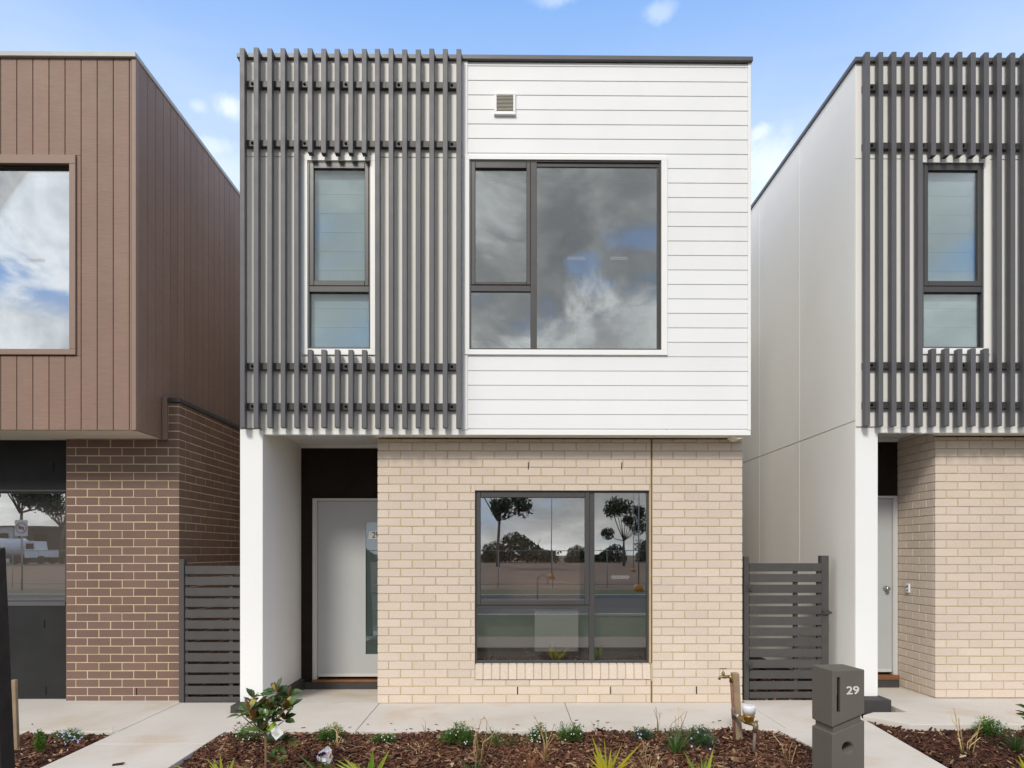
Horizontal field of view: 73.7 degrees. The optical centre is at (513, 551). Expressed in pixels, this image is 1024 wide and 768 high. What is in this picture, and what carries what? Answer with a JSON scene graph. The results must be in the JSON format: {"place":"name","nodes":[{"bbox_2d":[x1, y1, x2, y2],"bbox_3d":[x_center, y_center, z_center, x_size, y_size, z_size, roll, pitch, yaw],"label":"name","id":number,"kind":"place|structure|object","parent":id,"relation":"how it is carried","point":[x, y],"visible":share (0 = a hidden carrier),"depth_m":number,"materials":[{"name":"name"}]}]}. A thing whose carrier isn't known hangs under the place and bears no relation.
{"place":"outdoors","nodes":[
{"label":"outdoors","id":0,"kind":"place"},
{"bbox_2d":[18,699,180,734],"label":"path","id":1,"kind":"structure","parent":0,"point":[46,716],"depth_m":6.51,"materials":[{"name":"concrete"}]},
{"bbox_2d":[41,744,204,767],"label":"path","id":2,"kind":"structure","parent":0,"point":[134,755],"depth_m":5.18,"materials":[{"name":"concrete"}]},
{"bbox_2d":[93,703,253,743],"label":"path","id":3,"kind":"structure","parent":0,"point":[192,723],"depth_m":6.07,"materials":[{"name":"concrete"}]},
{"bbox_2d":[190,683,239,702],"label":"bark mulch","id":4,"kind":"object","parent":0,"point":[213,695],"visible":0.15,"depth_m":7.45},
{"bbox_2d":[179,559,239,702],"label":"side gate","id":5,"kind":"structure","parent":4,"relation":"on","point":[186,646],"depth_m":7.05,"materials":[{"name":"metal"}]},
{"bbox_2d":[245,703,378,733],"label":"path","id":6,"kind":"structure","parent":0,"point":[311,718],"depth_m":6.43,"materials":[{"name":"concrete"}]},
{"bbox_2d":[291,689,379,703],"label":"porch floor","id":7,"kind":"structure","parent":0,"point":[313,696],"depth_m":7.43,"materials":[{"name":"concrete"}]},
{"bbox_2d":[357,703,572,735],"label":"path","id":8,"kind":"structure","parent":0,"point":[403,717],"depth_m":6.40,"materials":[{"name":"concrete"}]},
{"bbox_2d":[205,701,744,745],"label":"path joints","id":9,"kind":"object","parent":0,"point":[565,705],"visible":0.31,"depth_m":6.48,"materials":[{"name":"grey concrete"}]},
{"bbox_2d":[60,742,951,767],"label":"garden soil","id":10,"kind":"structure","parent":0,"point":[905,742],"depth_m":5.38,"materials":[{"name":"brown soil"}]},
{"bbox_2d":[0,546,14,767],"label":"timber post","id":11,"kind":"object","parent":10,"relation":"on","point":[7,758],"visible":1,"depth_m":3.44,"materials":[{"name":"black wood"}]},
{"bbox_2d":[14,724,109,767],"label":"bark mulch","id":12,"kind":"object","parent":10,"relation":"on","point":[27,754],"visible":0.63,"depth_m":5.43,"materials":[{"name":"brown wood"}]},
{"bbox_2d":[11,679,19,749],"bbox_3d":[-4.012,1.335,5.498,0.052,0.608,0.032,0,0,-1],"label":"timber stake","id":13,"kind":"object","parent":12,"relation":"on","point":[14,687],"visible":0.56,"depth_m":5.48,"materials":[{"name":"wood"}]},
{"bbox_2d":[30,728,47,751],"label":"ground cover plant","id":14,"kind":"object","parent":12,"relation":"on","point":[40,741],"visible":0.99,"depth_m":5.34,"materials":[{"name":"green plant"}]},
{"bbox_2d":[47,727,85,744],"bbox_3d":[-3.679,1.521,5.641,0.368,0.127,0.277,0,0,-1],"label":"ground cover plant","id":15,"kind":"object","parent":12,"relation":"on","point":[70,736],"visible":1,"depth_m":5.62,"materials":[{"name":"green plant"}]},
{"bbox_2d":[177,720,811,767],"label":"bark mulch","id":16,"kind":"object","parent":10,"relation":"on","point":[355,749],"visible":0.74,"depth_m":5.33,"materials":[{"name":"brown wood"}]},
{"bbox_2d":[173,756,245,767],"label":"strap leaf plant","id":17,"kind":"object","parent":16,"relation":"on","point":[216,766],"visible":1,"depth_m":4.54,"materials":[{"name":"green plant"}]},
{"bbox_2d":[231,722,270,742],"bbox_3d":[-2.168,1.491,5.679,0.362,0.186,0.227,0,0,-36],"label":"ground cover plant","id":18,"kind":"object","parent":16,"relation":"on","point":[242,732],"visible":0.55,"depth_m":5.64,"materials":[{"name":"green plant"}]},
{"bbox_2d":[227,677,301,767],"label":"magnolia sapling","id":19,"kind":"object","parent":16,"relation":"on","point":[255,712],"visible":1,"depth_m":4.58,"materials":[{"name":"green plant"}]},
{"bbox_2d":[263,733,299,767],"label":"magnolia sapling","id":20,"kind":"object","parent":16,"relation":"on","point":[272,756],"visible":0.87,"depth_m":4.75,"materials":[{"name":"green plant"}]},
{"bbox_2d":[299,755,333,767],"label":"strap leaf plant","id":21,"kind":"object","parent":16,"relation":"on","point":[311,766],"visible":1,"depth_m":4.59,"materials":[{"name":"green plant"}]},
{"bbox_2d":[317,746,332,763],"bbox_3d":[-1.393,1.508,5.035,0.117,0.146,0.098,0,0,-20],"label":"plastic wrapper","id":22,"kind":"object","parent":16,"relation":"on","point":[325,755],"visible":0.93,"depth_m":5.02,"materials":[{"name":"white plastic"}]},
{"bbox_2d":[314,722,346,741],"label":"ground cover plant","id":23,"kind":"object","parent":16,"relation":"on","point":[324,735],"visible":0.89,"depth_m":5.62,"materials":[{"name":"green plant"}]},
{"bbox_2d":[327,723,345,744],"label":"dry stalks","id":24,"kind":"object","parent":16,"relation":"on","point":[336,740],"visible":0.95,"depth_m":5.49,"materials":[{"name":"beige plant"}]},
{"bbox_2d":[335,751,388,767],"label":"strap leaf plant","id":25,"kind":"object","parent":16,"relation":"on","point":[371,764],"visible":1,"depth_m":4.50,"materials":[{"name":"green plant"}]},
{"bbox_2d":[359,733,384,743],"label":"grass tuft","id":26,"kind":"object","parent":16,"relation":"on","point":[373,740],"visible":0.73,"depth_m":5.52,"materials":[{"name":"green plant"}]},
{"bbox_2d":[373,733,397,743],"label":"ground cover plant","id":27,"kind":"object","parent":16,"relation":"on","point":[388,739],"visible":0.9,"depth_m":5.53,"materials":[{"name":"green plant"}]},
{"bbox_2d":[405,741,437,752],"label":"dry stalks","id":28,"kind":"object","parent":16,"relation":"on","point":[419,746],"visible":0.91,"depth_m":5.28,"materials":[{"name":"plant"}]},
{"bbox_2d":[436,720,479,745],"bbox_3d":[-0.455,1.484,5.545,0.356,0.200,0.244,0,0,-1],"label":"ground cover plant","id":29,"kind":"object","parent":16,"relation":"on","point":[455,734],"visible":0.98,"depth_m":5.53,"materials":[{"name":"green plant"}]},
{"bbox_2d":[455,756,485,767],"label":"grass tuft","id":30,"kind":"object","parent":16,"relation":"on","point":[475,763],"visible":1,"depth_m":4.90,"materials":[{"name":"green plant"}]},
{"bbox_2d":[471,716,495,760],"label":"dry stalks","id":31,"kind":"object","parent":16,"relation":"on","point":[477,753],"visible":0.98,"depth_m":5.12,"materials":[{"name":"beige plant"}]},
{"bbox_2d":[466,725,524,747],"bbox_3d":[-0.119,1.498,5.474,0.564,0.154,0.528,0,0,-1],"label":"grass tuft","id":32,"kind":"object","parent":16,"relation":"on","point":[497,740],"visible":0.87,"depth_m":5.51,"materials":[{"name":"green plant"}]},
{"bbox_2d":[495,732,563,767],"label":"grass tuft","id":33,"kind":"object","parent":16,"relation":"on","point":[529,763],"visible":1,"depth_m":4.85,"materials":[{"name":"green plant"}]},
{"bbox_2d":[526,722,548,742],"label":"ground cover plant","id":34,"kind":"object","parent":16,"relation":"on","point":[534,734],"visible":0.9,"depth_m":5.60,"materials":[{"name":"green plant"}]},
{"bbox_2d":[533,715,559,760],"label":"dry stalks","id":35,"kind":"object","parent":16,"relation":"on","point":[545,753],"visible":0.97,"depth_m":5.09,"materials":[{"name":"beige plant"}]},
{"bbox_2d":[554,721,586,741],"bbox_3d":[0.474,1.501,5.662,0.292,0.166,0.220,0,0,-1],"label":"ground cover plant","id":36,"kind":"object","parent":16,"relation":"on","point":[575,730],"visible":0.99,"depth_m":5.65,"materials":[{"name":"green plant"}]},
{"bbox_2d":[588,737,641,767],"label":"strap leaf plant","id":37,"kind":"object","parent":16,"relation":"on","point":[601,762],"visible":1,"depth_m":4.59,"materials":[{"name":"plant"}]},
{"bbox_2d":[617,752,662,767],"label":"grass tuft","id":38,"kind":"object","parent":16,"relation":"on","point":[646,762],"visible":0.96,"depth_m":4.82,"materials":[{"name":"plant"}]},
{"bbox_2d":[629,726,656,741],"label":"ground cover plant","id":39,"kind":"object","parent":16,"relation":"on","point":[641,733],"visible":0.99,"depth_m":5.65,"materials":[{"name":"green plant"}]},
{"bbox_2d":[640,738,658,756],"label":"dry stalks","id":40,"kind":"object","parent":16,"relation":"on","point":[657,747],"visible":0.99,"depth_m":5.20,"materials":[{"name":"plant"}]},
{"bbox_2d":[654,707,660,733],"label":"dry stalks","id":41,"kind":"object","parent":16,"relation":"on","point":[657,720],"visible":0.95,"depth_m":5.79,"materials":[{"name":"beige plant"}]},
{"bbox_2d":[649,728,704,752],"bbox_3d":[1.235,1.473,5.297,0.401,0.204,0.549,0,0,42],"label":"grass tuft","id":42,"kind":"object","parent":16,"relation":"on","point":[676,747],"visible":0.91,"depth_m":5.29,"materials":[{"name":"green plant"}]},
{"bbox_2d":[669,708,686,737],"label":"dry stalks","id":43,"kind":"object","parent":16,"relation":"on","point":[678,721],"visible":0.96,"depth_m":5.72,"materials":[{"name":"beige plant"}]},
{"bbox_2d":[664,724,719,749],"bbox_3d":[1.439,1.486,5.503,0.451,0.196,0.314,0,0,10],"label":"ground cover plant","id":44,"kind":"object","parent":16,"relation":"on","point":[702,733],"visible":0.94,"depth_m":5.49,"materials":[{"name":"green plant"}]},
{"bbox_2d":[684,748,719,767],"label":"strap leaf plant","id":45,"kind":"object","parent":16,"relation":"on","point":[704,766],"visible":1,"depth_m":4.46,"materials":[{"name":"green plant"}]},
{"bbox_2d":[731,672,742,740],"bbox_3d":[1.856,1.298,5.689,0.086,0.581,0.056,0,0,-1],"label":"timber stake","id":46,"kind":"object","parent":16,"relation":"on","point":[737,700],"visible":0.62,"depth_m":5.66,"materials":[{"name":"brown wood"}]},
{"bbox_2d":[773,735,796,762],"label":"dry stalks","id":47,"kind":"object","parent":16,"relation":"on","point":[789,751],"visible":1,"depth_m":5.09,"materials":[{"name":"beige plant"}]},
{"bbox_2d":[718,668,758,752],"bbox_3d":[1.832,1.305,5.526,0.131,0.696,0.361,0,0,-33],"label":"garden tap","id":48,"kind":"object","parent":10,"relation":"on","point":[747,717],"visible":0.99,"depth_m":5.44,"materials":[{"name":"orange metal"}]},
{"bbox_2d":[812,664,863,767],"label":"letterbox","id":49,"kind":"object","parent":10,"relation":"on","point":[837,713],"visible":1,"depth_m":4.32,"materials":[{"name":"concrete"}]},
{"bbox_2d":[868,721,1023,767],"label":"bark mulch","id":50,"kind":"object","parent":10,"relation":"on","point":[942,746],"visible":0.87,"depth_m":5.43,"materials":[{"name":"brown wood"}]},
{"bbox_2d":[951,708,984,754],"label":"dry stalks","id":51,"kind":"object","parent":50,"relation":"on","point":[970,744],"visible":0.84,"depth_m":5.24,"materials":[{"name":"beige plant"}]},
{"bbox_2d":[971,715,1012,735],"bbox_3d":[4.047,1.494,5.842,0.329,0.180,0.293,0,0,-1],"label":"ground cover plant","id":52,"kind":"object","parent":50,"relation":"on","point":[985,723],"visible":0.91,"depth_m":5.80,"materials":[{"name":"green plant"}]},
{"bbox_2d":[968,725,1023,753],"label":"grass tuft","id":53,"kind":"object","parent":50,"relation":"on","point":[1015,743],"visible":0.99,"depth_m":5.35,"materials":[{"name":"green plant"}]},
{"bbox_2d":[1011,755,1023,767],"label":"strap leaf plant","id":54,"kind":"object","parent":50,"relation":"on","point":[1022,765],"visible":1,"depth_m":4.67,"materials":[{"name":"plant"}]},
{"bbox_2d":[1015,684,1023,727],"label":"magnolia sapling","id":55,"kind":"object","parent":50,"relation":"on","point":[1020,713],"visible":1,"depth_m":5.02,"materials":[{"name":"green plant"}]},
{"bbox_2d":[0,0,1023,204],"label":"sky","id":56,"kind":"structure","parent":0,"point":[800,50],"materials":[{"name":"blue"}]},
{"bbox_2d":[225,668,865,717],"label":"ground","id":57,"kind":"structure","parent":0,"point":[377,677],"depth_m":8.81,"materials":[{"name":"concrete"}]},
{"bbox_2d":[0,51,239,700],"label":"townhouse","id":58,"kind":"structure","parent":57,"relation":"on","point":[119,345],"depth_m":7.12,"materials":[{"name":"wood"}]},
{"bbox_2d":[0,490,66,605],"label":"street window","id":59,"kind":"structure","parent":58,"relation":"in","point":[33,530],"depth_m":7.50,"materials":[{"name":"glass"}]},
{"bbox_2d":[0,154,76,355],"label":"upper window","id":60,"kind":"structure","parent":58,"relation":"in","point":[38,205],"depth_m":6.64,"materials":[{"name":"glass"}]},
{"bbox_2d":[230,47,752,712],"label":"townhouse","id":61,"kind":"structure","parent":57,"relation":"on","point":[476,291],"depth_m":6.78,"materials":[{"name":"white paint"}]},
{"bbox_2d":[302,154,374,354],"bbox_3d":[-1.724,-2.929,6.780,0.735,2.058,0.105,0,0,-1],"label":"slit window","id":62,"kind":"structure","parent":61,"relation":"in","point":[338,193],"depth_m":6.83,"materials":[{"name":"glass"}]},
{"bbox_2d":[318,501,377,676],"bbox_3d":[-1.842,0.436,8.027,0.920,2.059,0.052,0,0,-1],"label":"door","id":63,"kind":"structure","parent":61,"relation":"in","point":[347,530],"depth_m":8.01,"materials":[{"name":"paint"}]},
{"bbox_2d":[477,523,644,659],"bbox_3d":[0.475,0.578,7.770,1.900,1.850,0.930,0,0,-1],"label":"kitchen bench","id":64,"kind":"object","parent":61,"relation":"in","point":[530,561],"visible":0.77,"depth_m":8.20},
{"bbox_2d":[475,491,648,662],"bbox_3d":[0.495,0.259,7.071,1.792,1.774,0.078,0,0,-1],"label":"street window","id":65,"kind":"structure","parent":61,"relation":"in","point":[556,630],"depth_m":7.05,"materials":[{"name":"metal"}]},
{"bbox_2d":[465,155,667,355],"bbox_3d":[0.514,-2.941,6.986,2.008,1.989,0.478,0,0,-1],"label":"upper window","id":66,"kind":"structure","parent":61,"relation":"in","point":[530,163],"depth_m":6.76,"materials":[{"name":"metal"}]},
{"bbox_2d":[742,679,811,699],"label":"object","id":67,"kind":"object","parent":57,"relation":"on","point":[790,690],"visible":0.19,"depth_m":7.70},
{"bbox_2d":[742,556,831,699],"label":"side gate","id":68,"kind":"structure","parent":57,"relation":"on","point":[820,620],"depth_m":7.18,"materials":[{"name":"metal"}]},
{"bbox_2d":[742,52,1023,713],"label":"townhouse","id":69,"kind":"structure","parent":57,"relation":"on","point":[883,456],"depth_m":7.08,"materials":[{"name":"white paint"}]},
{"bbox_2d":[878,499,891,671],"bbox_3d":[3.906,0.383,7.768,0.800,1.975,0.100,0,0,-1],"label":"door","id":70,"kind":"structure","parent":69,"relation":"in","point":[884,505],"depth_m":7.78,"materials":[{"name":"paint"}]},
{"bbox_2d":[923,157,989,354],"bbox_3d":[4.397,-2.964,6.879,0.735,2.058,0.105,0,0,-1],"label":"slit window","id":71,"kind":"structure","parent":69,"relation":"in","point":[956,192],"depth_m":6.93,"materials":[{"name":"glass"}]},
{"bbox_2d":[565,703,783,732],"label":"path","id":72,"kind":"structure","parent":0,"point":[625,717],"depth_m":6.43,"materials":[{"name":"concrete"}]},
{"bbox_2d":[742,700,946,767],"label":"path","id":73,"kind":"structure","parent":0,"point":[882,748],"depth_m":5.74,"materials":[{"name":"concrete"}]},
{"bbox_2d":[878,688,935,698],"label":"porch floor","id":74,"kind":"structure","parent":0,"point":[894,693],"depth_m":7.31,"materials":[{"name":"concrete"}]},
{"bbox_2d":[863,699,1023,731],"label":"path","id":75,"kind":"structure","parent":0,"point":[919,714],"depth_m":6.35,"materials":[{"name":"concrete"}]},
{"bbox_2d":[936,698,1023,713],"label":"path","id":76,"kind":"structure","parent":0,"point":[1005,705],"depth_m":6.90,"materials":[{"name":"concrete"}]}
]}

